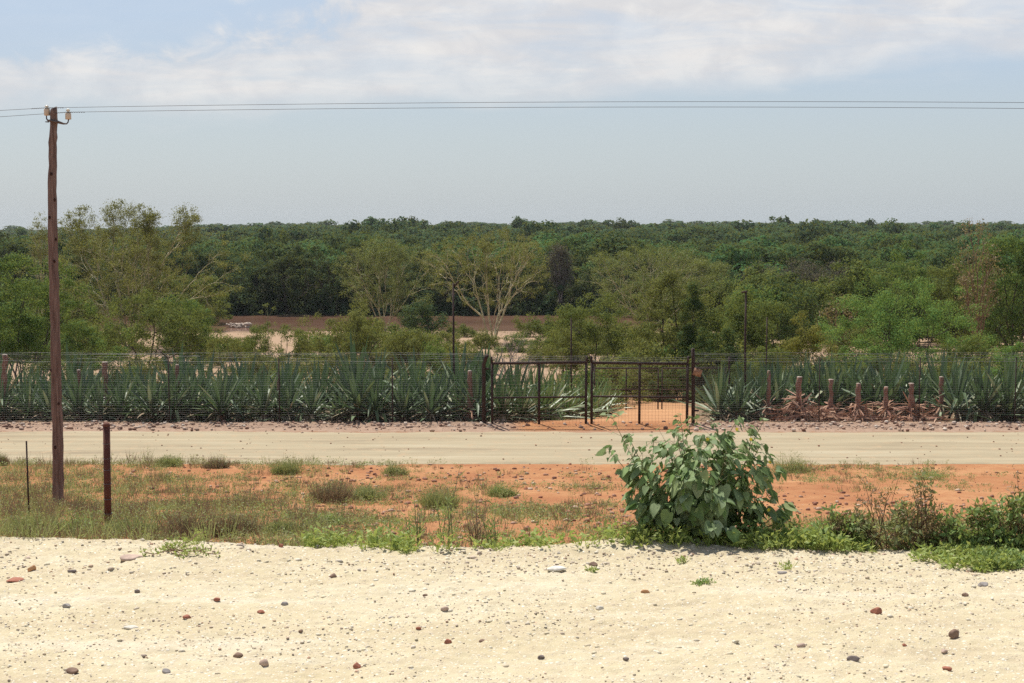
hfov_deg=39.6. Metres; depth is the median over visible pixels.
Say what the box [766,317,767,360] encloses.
steel post
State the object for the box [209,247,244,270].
hill tree
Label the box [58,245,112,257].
hill tree
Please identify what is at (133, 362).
sand bush
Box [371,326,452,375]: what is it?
shrub
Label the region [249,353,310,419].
sisal plant
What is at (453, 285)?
steel post
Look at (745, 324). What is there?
steel post
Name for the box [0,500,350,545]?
crest grass
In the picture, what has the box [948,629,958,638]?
stone
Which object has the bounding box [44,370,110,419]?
sisal plant
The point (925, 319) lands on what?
valley tree
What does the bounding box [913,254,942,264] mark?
hill tree
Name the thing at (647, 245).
hill tree
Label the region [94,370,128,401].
sisal plant
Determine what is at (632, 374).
gate leaf
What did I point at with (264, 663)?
stone
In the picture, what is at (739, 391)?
sisal plant
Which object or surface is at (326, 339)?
sand bush
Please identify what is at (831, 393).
sisal stump
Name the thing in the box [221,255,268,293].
bank tree
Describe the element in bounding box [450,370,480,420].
sisal stump
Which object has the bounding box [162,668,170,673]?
stone
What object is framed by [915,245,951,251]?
hill tree
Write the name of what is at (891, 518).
herb clump
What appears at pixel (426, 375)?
sand bush
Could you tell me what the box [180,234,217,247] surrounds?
hill tree
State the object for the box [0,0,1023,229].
sky
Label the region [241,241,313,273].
hill tree
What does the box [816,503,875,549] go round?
herb clump
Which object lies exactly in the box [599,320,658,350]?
sand bush
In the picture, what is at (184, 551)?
creeping plant
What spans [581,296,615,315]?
bank bush
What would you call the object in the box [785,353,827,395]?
sisal plant
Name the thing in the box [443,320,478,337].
sand bush
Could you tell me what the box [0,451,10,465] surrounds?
tussock
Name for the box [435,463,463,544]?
grass stalks
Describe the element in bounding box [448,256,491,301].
bank tree
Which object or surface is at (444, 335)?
sand bush
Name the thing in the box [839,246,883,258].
hill tree
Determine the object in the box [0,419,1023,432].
bank rubble
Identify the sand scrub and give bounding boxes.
[8,329,1023,395]
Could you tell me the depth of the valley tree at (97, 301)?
149.68 m
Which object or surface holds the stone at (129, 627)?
on the gravel shoulder
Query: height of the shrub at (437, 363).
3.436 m
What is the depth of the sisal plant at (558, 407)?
45.77 m
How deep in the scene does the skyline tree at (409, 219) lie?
557.04 m
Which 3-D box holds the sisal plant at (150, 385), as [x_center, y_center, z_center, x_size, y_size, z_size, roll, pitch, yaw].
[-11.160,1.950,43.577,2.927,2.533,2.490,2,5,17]
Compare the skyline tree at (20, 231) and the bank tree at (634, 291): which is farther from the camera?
the skyline tree at (20, 231)
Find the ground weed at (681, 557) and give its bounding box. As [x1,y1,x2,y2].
[675,555,689,563]
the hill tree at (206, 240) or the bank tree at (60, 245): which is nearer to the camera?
the bank tree at (60, 245)
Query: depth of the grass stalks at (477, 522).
8.78 m
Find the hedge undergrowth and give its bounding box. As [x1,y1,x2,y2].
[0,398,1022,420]
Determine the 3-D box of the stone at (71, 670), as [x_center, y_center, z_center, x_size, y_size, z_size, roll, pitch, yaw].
[-1.725,1.295,5.574,0.052,0.036,0.036,0,5,4]
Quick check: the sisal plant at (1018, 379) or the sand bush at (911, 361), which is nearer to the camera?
the sisal plant at (1018, 379)
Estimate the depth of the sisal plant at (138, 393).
44.78 m
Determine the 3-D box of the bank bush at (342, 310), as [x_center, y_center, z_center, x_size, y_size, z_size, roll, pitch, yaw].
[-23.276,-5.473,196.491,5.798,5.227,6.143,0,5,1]
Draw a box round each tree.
[0,230,23,287]
[0,240,38,278]
[0,246,19,277]
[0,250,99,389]
[0,254,48,288]
[0,274,88,327]
[0,283,14,333]
[0,291,37,339]
[2,237,43,256]
[3,234,60,254]
[3,275,110,326]
[5,235,64,249]
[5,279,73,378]
[11,240,47,255]
[12,226,27,240]
[15,198,252,346]
[22,212,47,314]
[22,232,87,283]
[42,240,92,280]
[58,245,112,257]
[59,255,120,292]
[61,240,118,286]
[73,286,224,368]
[89,255,125,290]
[101,248,160,299]
[109,242,156,270]
[110,260,162,304]
[143,272,229,322]
[151,237,199,293]
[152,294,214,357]
[154,238,208,299]
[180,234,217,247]
[182,252,225,300]
[185,292,232,324]
[187,239,233,253]
[191,247,237,287]
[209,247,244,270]
[221,245,254,256]
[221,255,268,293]
[225,237,268,276]
[226,257,248,274]
[232,258,285,305]
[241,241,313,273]
[251,233,318,303]
[255,248,332,314]
[269,238,336,259]
[286,241,336,298]
[299,244,357,311]
[305,239,336,252]
[311,253,361,274]
[316,229,387,250]
[330,245,358,288]
[332,234,446,330]
[333,241,388,309]
[335,259,373,293]
[337,234,387,250]
[363,216,380,229]
[365,239,414,279]
[372,264,425,305]
[379,235,431,294]
[400,257,445,298]
[407,216,418,227]
[407,246,478,296]
[415,224,550,341]
[423,259,471,311]
[435,235,480,252]
[439,243,495,256]
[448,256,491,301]
[462,248,543,293]
[465,257,520,306]
[470,241,531,287]
[478,236,515,249]
[481,257,521,300]
[510,216,526,229]
[512,264,551,303]
[516,256,551,281]
[518,238,559,248]
[522,241,577,303]
[530,266,575,289]
[531,232,574,241]
[535,242,570,258]
[538,235,591,287]
[544,240,576,304]
[560,256,593,277]
[565,273,606,308]
[566,241,616,263]
[569,232,615,246]
[571,241,723,331]
[575,256,636,282]
[576,262,616,297]
[589,231,658,261]
[590,260,630,302]
[593,261,638,296]
[603,251,675,285]
[609,274,663,319]
[613,217,628,228]
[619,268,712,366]
[621,275,653,306]
[629,275,697,314]
[634,239,655,250]
[659,289,683,326]
[670,239,719,249]
[673,257,706,280]
[674,247,721,274]
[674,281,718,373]
[675,254,731,325]
[678,273,731,314]
[691,277,760,331]
[698,244,726,253]
[702,287,759,333]
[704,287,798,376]
[707,244,763,278]
[707,287,735,321]
[712,261,800,333]
[718,281,797,345]
[726,242,757,249]
[726,270,741,281]
[727,260,787,279]
[733,257,781,289]
[737,234,780,249]
[737,240,786,266]
[749,272,823,318]
[753,280,828,339]
[767,244,818,268]
[769,216,778,225]
[775,257,833,334]
[779,239,827,249]
[789,274,852,340]
[793,242,858,275]
[793,258,827,277]
[813,235,855,249]
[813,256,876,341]
[814,281,925,344]
[815,291,872,365]
[816,294,876,345]
[822,257,879,271]
[823,259,868,298]
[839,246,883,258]
[840,243,873,254]
[842,258,957,343]
[846,250,880,271]
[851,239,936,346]
[857,230,931,252]
[860,218,877,228]
[867,259,909,283]
[868,236,923,257]
[871,258,925,279]
[876,243,922,262]
[892,247,938,256]
[911,297,961,340]
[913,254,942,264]
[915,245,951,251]
[918,239,958,253]
[918,245,991,269]
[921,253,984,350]
[924,265,950,281]
[928,222,942,229]
[938,260,979,278]
[938,280,1021,346]
[949,218,1007,355]
[952,244,1008,254]
[954,232,995,251]
[959,264,1019,336]
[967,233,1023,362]
[985,228,1023,256]
[992,289,1022,344]
[995,253,1018,273]
[1001,277,1023,333]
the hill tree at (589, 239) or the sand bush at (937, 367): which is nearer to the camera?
the sand bush at (937, 367)
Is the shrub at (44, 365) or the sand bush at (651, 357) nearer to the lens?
the shrub at (44, 365)
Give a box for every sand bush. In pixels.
[0,334,76,363]
[41,313,96,339]
[42,321,129,361]
[66,372,126,404]
[86,325,143,348]
[119,353,173,393]
[174,329,236,356]
[191,336,255,362]
[213,365,258,391]
[229,336,267,352]
[233,350,280,377]
[269,368,304,398]
[283,354,321,375]
[291,326,377,355]
[291,330,309,337]
[292,349,365,389]
[294,332,335,362]
[331,307,386,346]
[358,317,414,353]
[384,368,402,381]
[391,328,452,355]
[396,367,443,386]
[429,330,462,349]
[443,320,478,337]
[444,341,502,367]
[463,328,501,348]
[493,332,532,352]
[509,312,560,337]
[509,340,560,367]
[528,329,579,354]
[554,319,600,332]
[560,363,634,407]
[565,318,602,346]
[577,354,656,403]
[582,316,634,355]
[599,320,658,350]
[610,338,686,386]
[629,316,699,366]
[654,332,734,372]
[674,339,780,388]
[717,350,759,375]
[791,350,874,376]
[836,354,921,379]
[908,363,978,386]
[958,360,1021,380]
[964,350,1023,377]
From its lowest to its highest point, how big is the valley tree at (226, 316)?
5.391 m
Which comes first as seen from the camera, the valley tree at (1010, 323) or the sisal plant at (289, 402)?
the sisal plant at (289, 402)
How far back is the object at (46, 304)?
78.14 m
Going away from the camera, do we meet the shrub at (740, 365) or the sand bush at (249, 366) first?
the shrub at (740, 365)
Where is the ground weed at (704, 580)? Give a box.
[690,576,716,585]
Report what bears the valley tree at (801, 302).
on the ground at (810, 490)
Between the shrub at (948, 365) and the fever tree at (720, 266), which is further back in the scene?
the fever tree at (720, 266)
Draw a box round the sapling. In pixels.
[259,303,276,361]
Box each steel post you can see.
[452,281,459,391]
[570,318,572,417]
[741,291,747,419]
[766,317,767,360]
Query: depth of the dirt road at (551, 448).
38.34 m
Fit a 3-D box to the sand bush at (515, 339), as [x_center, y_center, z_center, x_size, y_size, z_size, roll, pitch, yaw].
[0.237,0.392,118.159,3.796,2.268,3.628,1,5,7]
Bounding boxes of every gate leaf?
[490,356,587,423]
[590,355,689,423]
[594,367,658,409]
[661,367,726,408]
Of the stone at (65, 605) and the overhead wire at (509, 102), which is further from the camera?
the overhead wire at (509, 102)
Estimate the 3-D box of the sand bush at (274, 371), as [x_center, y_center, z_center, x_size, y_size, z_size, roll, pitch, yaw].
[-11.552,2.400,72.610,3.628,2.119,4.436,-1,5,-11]
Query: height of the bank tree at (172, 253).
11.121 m
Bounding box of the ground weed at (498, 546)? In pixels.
[486,542,511,550]
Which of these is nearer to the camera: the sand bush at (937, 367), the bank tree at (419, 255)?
the sand bush at (937, 367)
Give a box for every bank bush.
[76,282,109,312]
[98,283,132,314]
[106,287,143,314]
[169,282,209,306]
[204,273,243,315]
[221,283,263,314]
[245,285,290,315]
[300,291,338,313]
[322,284,361,315]
[354,285,402,315]
[387,299,410,314]
[408,282,451,315]
[430,297,461,315]
[443,286,494,315]
[489,292,515,314]
[509,280,555,315]
[537,284,572,315]
[571,288,628,315]
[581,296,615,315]
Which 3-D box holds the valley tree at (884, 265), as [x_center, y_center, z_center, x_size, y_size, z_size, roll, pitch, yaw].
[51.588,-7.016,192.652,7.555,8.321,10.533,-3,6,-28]
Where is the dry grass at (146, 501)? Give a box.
[0,451,1023,549]
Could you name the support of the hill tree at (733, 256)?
on the ground at (810, 490)
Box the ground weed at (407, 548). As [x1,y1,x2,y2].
[398,541,417,553]
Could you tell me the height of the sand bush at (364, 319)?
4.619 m
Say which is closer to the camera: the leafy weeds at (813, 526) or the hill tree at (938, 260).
the leafy weeds at (813, 526)
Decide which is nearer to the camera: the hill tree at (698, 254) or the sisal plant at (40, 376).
the sisal plant at (40, 376)
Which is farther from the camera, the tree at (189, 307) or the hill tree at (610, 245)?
the hill tree at (610, 245)
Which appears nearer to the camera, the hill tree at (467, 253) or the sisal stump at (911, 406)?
the sisal stump at (911, 406)
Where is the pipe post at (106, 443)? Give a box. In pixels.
[102,422,111,523]
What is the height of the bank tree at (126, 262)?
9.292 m
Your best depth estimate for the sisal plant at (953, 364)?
47.09 m
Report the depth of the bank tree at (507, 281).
208.12 m
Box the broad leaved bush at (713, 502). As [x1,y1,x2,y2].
[595,411,799,546]
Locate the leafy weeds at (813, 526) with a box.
[637,513,1023,551]
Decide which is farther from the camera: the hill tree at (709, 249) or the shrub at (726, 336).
the hill tree at (709, 249)
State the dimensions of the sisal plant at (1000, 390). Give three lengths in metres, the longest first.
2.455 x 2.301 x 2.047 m
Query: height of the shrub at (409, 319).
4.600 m
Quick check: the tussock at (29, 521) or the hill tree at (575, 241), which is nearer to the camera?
the tussock at (29, 521)
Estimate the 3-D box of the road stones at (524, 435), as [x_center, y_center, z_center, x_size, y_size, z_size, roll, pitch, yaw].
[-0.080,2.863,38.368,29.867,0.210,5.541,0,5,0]
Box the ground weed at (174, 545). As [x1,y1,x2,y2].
[158,541,187,550]
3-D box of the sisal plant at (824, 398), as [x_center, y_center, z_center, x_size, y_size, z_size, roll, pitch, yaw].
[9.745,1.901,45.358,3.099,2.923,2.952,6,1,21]
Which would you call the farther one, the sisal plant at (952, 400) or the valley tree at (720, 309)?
the valley tree at (720, 309)
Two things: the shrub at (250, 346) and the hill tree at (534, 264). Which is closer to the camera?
the shrub at (250, 346)
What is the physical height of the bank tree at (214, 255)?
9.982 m
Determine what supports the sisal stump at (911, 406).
on the ground at (810, 490)
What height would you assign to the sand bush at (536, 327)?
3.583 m
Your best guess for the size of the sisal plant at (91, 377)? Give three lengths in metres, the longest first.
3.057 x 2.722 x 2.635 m
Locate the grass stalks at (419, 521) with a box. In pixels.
[400,491,426,543]
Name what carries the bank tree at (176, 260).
on the ground at (810, 490)
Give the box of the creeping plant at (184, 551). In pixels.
[140,528,219,558]
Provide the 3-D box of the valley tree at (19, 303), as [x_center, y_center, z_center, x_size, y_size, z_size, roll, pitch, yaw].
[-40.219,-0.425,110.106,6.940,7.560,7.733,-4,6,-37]
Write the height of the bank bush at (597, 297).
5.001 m
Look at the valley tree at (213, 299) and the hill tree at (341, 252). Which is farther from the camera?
the hill tree at (341, 252)
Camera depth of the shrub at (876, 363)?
58.04 m
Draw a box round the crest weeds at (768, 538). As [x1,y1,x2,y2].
[294,518,877,553]
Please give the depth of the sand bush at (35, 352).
108.30 m
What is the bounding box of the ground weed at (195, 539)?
[170,533,205,545]
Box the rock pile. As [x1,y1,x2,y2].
[226,322,251,327]
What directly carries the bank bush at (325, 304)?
on the ground at (810, 490)
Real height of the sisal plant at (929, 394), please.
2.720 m
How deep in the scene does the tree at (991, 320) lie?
103.42 m
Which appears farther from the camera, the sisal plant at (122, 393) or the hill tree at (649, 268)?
the hill tree at (649, 268)
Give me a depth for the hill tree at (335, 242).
268.46 m
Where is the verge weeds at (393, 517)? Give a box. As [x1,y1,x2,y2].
[0,446,1021,547]
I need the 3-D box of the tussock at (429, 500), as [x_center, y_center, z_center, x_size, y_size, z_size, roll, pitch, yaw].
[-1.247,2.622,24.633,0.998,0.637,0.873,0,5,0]
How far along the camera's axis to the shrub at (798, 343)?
72.20 m
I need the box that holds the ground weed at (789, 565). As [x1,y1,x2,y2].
[777,558,797,569]
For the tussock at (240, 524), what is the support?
on the ground at (810, 490)
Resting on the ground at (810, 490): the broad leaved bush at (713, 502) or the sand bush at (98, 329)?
the sand bush at (98, 329)
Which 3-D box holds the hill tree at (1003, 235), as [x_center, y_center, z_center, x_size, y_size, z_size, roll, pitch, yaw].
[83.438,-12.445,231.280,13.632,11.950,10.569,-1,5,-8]
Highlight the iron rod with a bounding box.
[26,441,29,515]
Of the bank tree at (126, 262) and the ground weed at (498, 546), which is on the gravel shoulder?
the ground weed at (498, 546)
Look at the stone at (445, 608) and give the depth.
6.83 m
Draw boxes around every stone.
[6,577,23,581]
[27,565,35,571]
[62,603,70,607]
[65,667,78,673]
[120,554,142,561]
[124,625,138,629]
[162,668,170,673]
[233,652,242,657]
[259,659,268,666]
[353,662,360,668]
[440,606,448,610]
[444,639,451,643]
[547,566,565,571]
[589,561,597,565]
[796,643,804,647]
[846,655,859,660]
[870,607,881,614]
[942,666,951,670]
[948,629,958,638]
[978,582,987,586]
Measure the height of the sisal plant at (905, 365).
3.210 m
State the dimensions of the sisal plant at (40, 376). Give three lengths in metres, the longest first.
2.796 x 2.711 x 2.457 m
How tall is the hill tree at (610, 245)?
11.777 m
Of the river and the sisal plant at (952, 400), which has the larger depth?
the river
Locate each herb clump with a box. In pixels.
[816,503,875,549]
[846,473,932,551]
[886,469,952,550]
[922,498,988,550]
[958,491,1023,551]
[994,465,1023,550]
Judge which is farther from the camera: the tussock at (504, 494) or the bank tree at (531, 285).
the bank tree at (531, 285)
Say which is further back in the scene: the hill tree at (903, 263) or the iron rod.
the hill tree at (903, 263)
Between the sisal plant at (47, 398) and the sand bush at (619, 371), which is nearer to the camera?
the sisal plant at (47, 398)
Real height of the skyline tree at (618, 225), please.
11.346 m
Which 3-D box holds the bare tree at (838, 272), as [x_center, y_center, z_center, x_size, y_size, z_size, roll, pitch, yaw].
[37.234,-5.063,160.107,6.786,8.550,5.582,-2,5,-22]
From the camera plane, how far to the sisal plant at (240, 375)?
45.14 m
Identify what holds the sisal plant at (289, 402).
on the ground at (810, 490)
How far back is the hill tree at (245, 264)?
236.72 m
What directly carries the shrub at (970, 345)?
on the ground at (810, 490)
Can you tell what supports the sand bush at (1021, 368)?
on the ground at (810, 490)
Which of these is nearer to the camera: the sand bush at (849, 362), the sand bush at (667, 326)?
the sand bush at (849, 362)
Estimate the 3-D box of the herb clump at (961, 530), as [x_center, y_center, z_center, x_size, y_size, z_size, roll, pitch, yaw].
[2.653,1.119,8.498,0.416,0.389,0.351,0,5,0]
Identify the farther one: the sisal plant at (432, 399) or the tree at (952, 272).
the tree at (952, 272)
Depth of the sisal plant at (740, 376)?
45.85 m
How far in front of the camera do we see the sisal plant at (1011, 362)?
46.95 m
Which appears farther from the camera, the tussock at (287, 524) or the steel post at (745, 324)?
the steel post at (745, 324)
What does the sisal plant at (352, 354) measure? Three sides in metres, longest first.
4.236 x 4.071 x 3.724 m
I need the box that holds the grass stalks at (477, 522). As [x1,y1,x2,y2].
[465,496,488,546]
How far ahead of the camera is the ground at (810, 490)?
33.69 m
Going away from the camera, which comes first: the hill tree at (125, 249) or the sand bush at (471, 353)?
the sand bush at (471, 353)
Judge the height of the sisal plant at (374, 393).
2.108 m
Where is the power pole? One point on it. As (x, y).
(57, 420)
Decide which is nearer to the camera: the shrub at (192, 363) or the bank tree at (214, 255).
the shrub at (192, 363)
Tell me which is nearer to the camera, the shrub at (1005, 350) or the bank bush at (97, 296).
the shrub at (1005, 350)
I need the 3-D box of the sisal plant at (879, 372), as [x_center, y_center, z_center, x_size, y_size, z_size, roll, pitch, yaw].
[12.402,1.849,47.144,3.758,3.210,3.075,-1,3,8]
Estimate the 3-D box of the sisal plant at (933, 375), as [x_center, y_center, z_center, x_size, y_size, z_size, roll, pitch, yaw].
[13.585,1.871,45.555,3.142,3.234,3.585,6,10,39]
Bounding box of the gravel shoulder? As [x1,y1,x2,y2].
[0,536,1023,682]
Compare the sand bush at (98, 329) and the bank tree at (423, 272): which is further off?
the bank tree at (423, 272)
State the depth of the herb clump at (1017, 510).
8.44 m
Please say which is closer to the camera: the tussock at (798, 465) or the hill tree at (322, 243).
the tussock at (798, 465)
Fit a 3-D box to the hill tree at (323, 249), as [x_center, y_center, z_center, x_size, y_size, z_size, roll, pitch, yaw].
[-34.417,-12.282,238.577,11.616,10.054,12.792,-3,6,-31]
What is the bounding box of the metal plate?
[692,367,702,376]
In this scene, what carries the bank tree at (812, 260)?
on the ground at (810, 490)
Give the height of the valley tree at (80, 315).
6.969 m
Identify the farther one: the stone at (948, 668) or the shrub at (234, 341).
the shrub at (234, 341)
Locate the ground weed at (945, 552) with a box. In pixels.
[907,537,1023,572]
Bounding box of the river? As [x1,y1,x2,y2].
[84,315,675,330]
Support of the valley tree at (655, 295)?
on the ground at (810, 490)
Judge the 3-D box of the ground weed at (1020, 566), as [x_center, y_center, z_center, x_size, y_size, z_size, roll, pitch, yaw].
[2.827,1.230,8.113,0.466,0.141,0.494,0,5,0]
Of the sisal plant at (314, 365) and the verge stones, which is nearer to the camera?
the verge stones
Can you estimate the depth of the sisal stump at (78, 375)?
44.41 m
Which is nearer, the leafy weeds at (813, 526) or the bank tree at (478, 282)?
the leafy weeds at (813, 526)
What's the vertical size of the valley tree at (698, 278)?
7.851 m
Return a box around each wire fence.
[0,350,483,422]
[695,352,1023,421]
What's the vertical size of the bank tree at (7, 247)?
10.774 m
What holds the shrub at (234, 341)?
on the ground at (810, 490)
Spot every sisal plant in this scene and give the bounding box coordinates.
[0,350,39,417]
[0,367,46,419]
[0,379,36,420]
[4,376,50,420]
[7,361,27,394]
[12,374,67,416]
[12,376,78,420]
[21,363,49,397]
[38,341,108,415]
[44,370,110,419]
[62,357,114,419]
[71,374,132,420]
[86,367,147,420]
[93,370,139,419]
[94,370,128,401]
[111,360,151,411]
[113,365,197,421]
[125,372,160,416]
[130,367,204,422]
[134,340,222,400]
[151,362,202,419]
[155,361,225,421]
[158,357,234,419]
[184,362,253,421]
[186,348,230,407]
[197,353,275,419]
[210,351,274,418]
[212,380,270,421]
[219,364,298,420]
[230,370,283,419]
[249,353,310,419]
[252,374,317,420]
[269,357,308,416]
[280,371,335,420]
[297,355,338,416]
[297,359,345,419]
[303,352,385,419]
[307,387,360,421]
[309,356,396,421]
[312,331,407,419]
[326,343,422,419]
[336,371,412,422]
[362,361,401,416]
[374,370,438,420]
[383,360,446,419]
[386,347,443,419]
[393,371,469,420]
[418,363,465,419]
[419,342,490,413]
[428,357,501,419]
[434,383,478,420]
[435,368,512,420]
[447,343,531,419]
[468,349,528,417]
[468,370,534,421]
[487,356,546,419]
[494,375,557,422]
[515,371,579,419]
[521,354,574,413]
[524,371,587,419]
[533,365,603,416]
[555,379,596,418]
[563,378,608,418]
[570,371,626,411]
[577,377,620,416]
[588,379,632,415]
[672,362,764,419]
[702,372,770,422]
[715,361,773,418]
[731,368,793,420]
[734,359,807,413]
[748,353,818,416]
[771,355,821,417]
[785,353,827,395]
[787,356,855,419]
[793,351,876,417]
[809,354,898,413]
[842,363,907,415]
[848,363,881,414]
[855,348,930,415]
[862,352,932,411]
[879,350,938,400]
[896,362,953,413]
[896,371,926,415]
[906,365,932,407]
[909,343,983,418]
[914,347,971,419]
[920,357,1003,420]
[945,357,1023,421]
[946,362,994,419]
[966,373,1022,420]
[968,348,1023,413]
[971,360,1023,420]
[1009,373,1023,420]
[1016,369,1023,418]
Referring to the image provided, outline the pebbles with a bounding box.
[0,536,1023,682]
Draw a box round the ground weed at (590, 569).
[584,565,598,572]
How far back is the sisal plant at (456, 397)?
43.66 m
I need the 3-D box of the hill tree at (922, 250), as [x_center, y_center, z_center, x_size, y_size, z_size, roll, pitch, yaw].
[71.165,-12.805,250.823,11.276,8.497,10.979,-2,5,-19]
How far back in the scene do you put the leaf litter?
43.22 m
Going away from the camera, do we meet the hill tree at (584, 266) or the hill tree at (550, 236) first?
the hill tree at (584, 266)
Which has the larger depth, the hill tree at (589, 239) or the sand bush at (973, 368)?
the hill tree at (589, 239)
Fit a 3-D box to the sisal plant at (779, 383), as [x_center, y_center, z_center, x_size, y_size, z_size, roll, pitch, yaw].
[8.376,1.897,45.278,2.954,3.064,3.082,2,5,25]
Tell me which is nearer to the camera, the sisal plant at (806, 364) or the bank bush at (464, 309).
the sisal plant at (806, 364)
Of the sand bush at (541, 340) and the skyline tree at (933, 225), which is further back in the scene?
the skyline tree at (933, 225)
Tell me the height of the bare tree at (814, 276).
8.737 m
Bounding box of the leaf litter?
[757,394,957,421]
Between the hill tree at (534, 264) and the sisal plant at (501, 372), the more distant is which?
the hill tree at (534, 264)
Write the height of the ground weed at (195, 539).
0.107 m
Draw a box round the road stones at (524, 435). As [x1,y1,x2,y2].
[1,431,1018,461]
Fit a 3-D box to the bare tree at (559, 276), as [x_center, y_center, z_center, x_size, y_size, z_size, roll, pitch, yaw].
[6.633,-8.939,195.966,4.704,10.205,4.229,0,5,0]
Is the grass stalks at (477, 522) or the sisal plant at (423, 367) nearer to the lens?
the grass stalks at (477, 522)
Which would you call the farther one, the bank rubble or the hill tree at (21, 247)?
the hill tree at (21, 247)
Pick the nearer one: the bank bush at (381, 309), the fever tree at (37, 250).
the fever tree at (37, 250)
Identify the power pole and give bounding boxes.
[44,105,70,500]
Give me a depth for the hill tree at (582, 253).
227.99 m
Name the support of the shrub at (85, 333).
on the ground at (810, 490)
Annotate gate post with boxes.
[482,354,488,422]
[691,348,698,423]
[728,357,729,384]
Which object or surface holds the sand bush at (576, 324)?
on the ground at (810, 490)
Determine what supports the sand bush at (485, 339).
on the ground at (810, 490)
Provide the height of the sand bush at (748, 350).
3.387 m
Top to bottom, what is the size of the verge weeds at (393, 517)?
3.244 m
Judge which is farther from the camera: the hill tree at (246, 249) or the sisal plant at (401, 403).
the hill tree at (246, 249)
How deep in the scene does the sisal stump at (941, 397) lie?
44.14 m
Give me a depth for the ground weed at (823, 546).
8.39 m
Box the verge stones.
[4,463,1022,549]
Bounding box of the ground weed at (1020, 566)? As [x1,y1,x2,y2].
[968,544,1023,569]
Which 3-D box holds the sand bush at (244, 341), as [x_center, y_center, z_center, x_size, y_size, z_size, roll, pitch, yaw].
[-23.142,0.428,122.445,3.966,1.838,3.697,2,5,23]
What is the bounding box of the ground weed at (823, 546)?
[811,539,832,552]
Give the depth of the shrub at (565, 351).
84.22 m
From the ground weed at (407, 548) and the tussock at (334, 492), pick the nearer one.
the ground weed at (407, 548)
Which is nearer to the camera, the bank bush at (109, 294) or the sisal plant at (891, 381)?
the sisal plant at (891, 381)
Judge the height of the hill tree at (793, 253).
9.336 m
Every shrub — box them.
[11,353,61,395]
[48,355,96,390]
[60,317,108,375]
[81,322,139,385]
[175,356,213,380]
[203,334,247,372]
[236,321,316,366]
[293,297,402,369]
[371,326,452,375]
[397,296,452,335]
[417,337,460,376]
[492,331,542,377]
[543,290,658,371]
[543,326,589,376]
[603,352,650,393]
[647,366,710,402]
[687,327,743,393]
[695,359,757,402]
[746,345,793,392]
[752,305,813,364]
[771,310,840,373]
[791,276,1003,369]
[823,319,894,365]
[836,355,915,384]
[920,354,964,387]
[936,330,996,370]
[983,342,1023,388]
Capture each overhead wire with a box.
[0,101,1023,110]
[1,107,1023,116]
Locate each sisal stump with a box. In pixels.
[1,354,20,418]
[62,369,88,415]
[91,362,127,419]
[164,364,184,413]
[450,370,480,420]
[751,370,785,419]
[779,376,820,420]
[813,379,844,419]
[842,383,874,420]
[867,386,902,420]
[890,383,926,421]
[920,376,950,418]
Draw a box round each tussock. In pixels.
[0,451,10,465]
[0,502,56,536]
[44,505,115,535]
[97,509,165,535]
[153,453,184,466]
[154,505,224,537]
[200,452,230,468]
[204,507,271,537]
[257,512,308,534]
[267,451,308,474]
[303,510,352,525]
[308,473,359,503]
[350,480,394,500]
[380,461,410,475]
[415,475,466,509]
[480,480,519,497]
[768,450,817,472]
[898,469,958,480]
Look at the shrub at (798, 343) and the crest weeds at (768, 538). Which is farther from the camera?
the shrub at (798, 343)
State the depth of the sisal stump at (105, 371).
44.19 m
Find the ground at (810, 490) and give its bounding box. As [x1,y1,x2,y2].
[0,242,1023,546]
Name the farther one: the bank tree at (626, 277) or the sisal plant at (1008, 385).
the bank tree at (626, 277)
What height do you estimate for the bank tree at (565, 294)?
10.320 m
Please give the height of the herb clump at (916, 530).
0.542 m
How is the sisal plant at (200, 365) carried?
on the ground at (810, 490)
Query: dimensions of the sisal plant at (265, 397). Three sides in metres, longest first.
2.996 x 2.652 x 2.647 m
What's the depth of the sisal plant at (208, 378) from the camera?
44.78 m
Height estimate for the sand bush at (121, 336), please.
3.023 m
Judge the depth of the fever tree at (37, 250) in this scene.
139.67 m
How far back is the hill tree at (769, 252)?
223.28 m
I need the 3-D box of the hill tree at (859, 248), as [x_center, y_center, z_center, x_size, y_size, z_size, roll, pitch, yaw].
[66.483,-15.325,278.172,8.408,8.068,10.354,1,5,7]
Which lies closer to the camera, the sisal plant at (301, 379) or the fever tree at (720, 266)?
the sisal plant at (301, 379)
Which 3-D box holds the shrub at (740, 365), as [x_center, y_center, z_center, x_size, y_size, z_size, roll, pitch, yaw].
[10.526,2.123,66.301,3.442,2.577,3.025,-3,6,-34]
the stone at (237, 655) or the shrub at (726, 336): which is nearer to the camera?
the stone at (237, 655)
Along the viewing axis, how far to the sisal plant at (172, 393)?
43.41 m
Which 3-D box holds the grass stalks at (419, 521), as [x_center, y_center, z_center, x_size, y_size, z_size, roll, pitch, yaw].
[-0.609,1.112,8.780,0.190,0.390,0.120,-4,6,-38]
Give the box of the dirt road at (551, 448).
[0,431,1023,464]
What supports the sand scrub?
on the ground at (810, 490)
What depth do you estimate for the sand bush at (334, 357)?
75.92 m
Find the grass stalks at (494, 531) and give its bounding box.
[479,498,502,543]
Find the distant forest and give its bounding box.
[0,215,1023,251]
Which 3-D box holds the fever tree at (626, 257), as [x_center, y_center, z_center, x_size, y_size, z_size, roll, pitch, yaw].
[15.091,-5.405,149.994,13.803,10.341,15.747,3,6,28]
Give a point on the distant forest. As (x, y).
(426, 235)
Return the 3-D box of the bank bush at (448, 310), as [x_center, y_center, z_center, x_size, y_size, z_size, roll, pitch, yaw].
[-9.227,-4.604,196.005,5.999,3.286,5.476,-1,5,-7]
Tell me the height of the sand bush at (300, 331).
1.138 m

